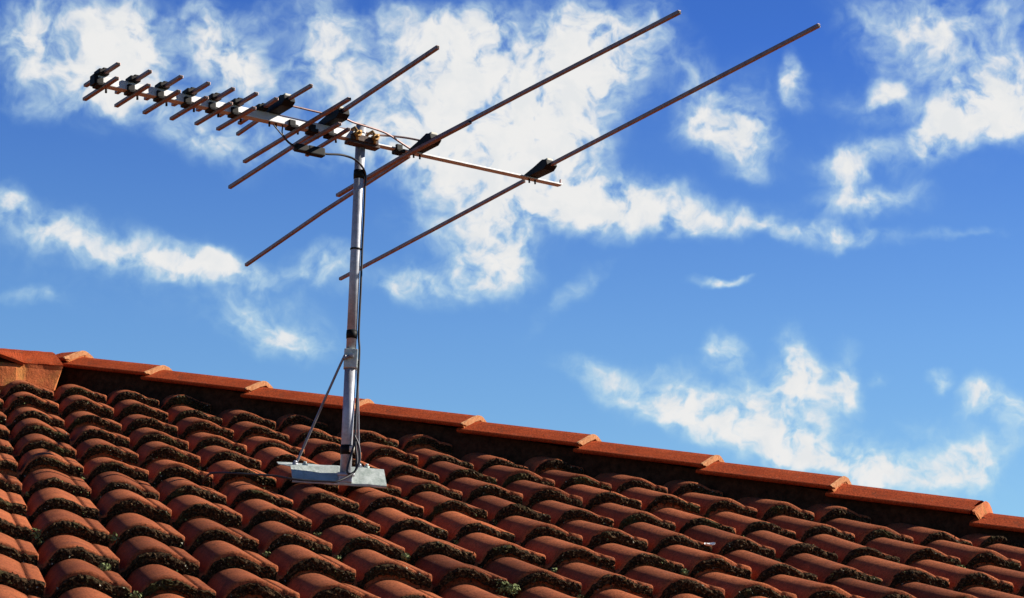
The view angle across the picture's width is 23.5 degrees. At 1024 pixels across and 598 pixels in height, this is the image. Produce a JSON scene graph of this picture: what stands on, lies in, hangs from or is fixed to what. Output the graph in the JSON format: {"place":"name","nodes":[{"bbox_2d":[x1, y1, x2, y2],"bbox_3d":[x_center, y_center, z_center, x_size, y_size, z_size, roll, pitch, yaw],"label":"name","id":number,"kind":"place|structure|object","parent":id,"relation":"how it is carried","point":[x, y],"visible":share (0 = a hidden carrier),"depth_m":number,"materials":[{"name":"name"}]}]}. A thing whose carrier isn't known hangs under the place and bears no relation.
{"place":"outdoors","nodes":[
{"label":"outdoors","id":0,"kind":"place"},
{"bbox_2d":[0,348,1023,597],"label":"tiled roof","id":1,"kind":"structure","parent":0,"point":[476,442],"depth_m":6.72,"materials":[{"name":"terracotta tile"},{"name":"terracotta"},{"name":"mortar"}]},
{"bbox_2d":[83,10,819,487],"bbox_3d":[-0.379,-0.080,6.575,1.516,1.129,2.232,12,-16,-40],"label":"tv antenna","id":2,"kind":"object","parent":1,"relation":"on","point":[327,126],"visible":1,"depth_m":6.67,"materials":[{"name":"metal"}]},
{"bbox_2d":[201,153,366,483],"bbox_3d":[-0.623,0.049,6.688,0.448,0.914,0.125,0,-12,8],"label":"coaxial cable","id":3,"kind":"object","parent":2,"relation":"attached to","point":[357,386],"visible":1,"depth_m":6.66,"materials":[{"name":"black rubber"}]},
{"bbox_2d":[0,384,1023,597],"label":"moss","id":4,"kind":"object","parent":1,"relation":"on","point":[33,587],"visible":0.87,"depth_m":6.33,"materials":[{"name":"green plant"}]},
{"bbox_2d":[705,542,714,545],"bbox_3d":[0.510,0.631,6.329,0.030,0.012,0.021,5,-13,-14],"label":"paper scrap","id":5,"kind":"object","parent":1,"relation":"on","point":[710,544],"visible":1,"depth_m":6.33,"materials":[{"name":"white paper"}]},
{"bbox_2d":[0,0,1023,516],"label":"sky","id":6,"kind":"structure","parent":0,"point":[810,258],"materials":[{"name":"blue"}]}
]}

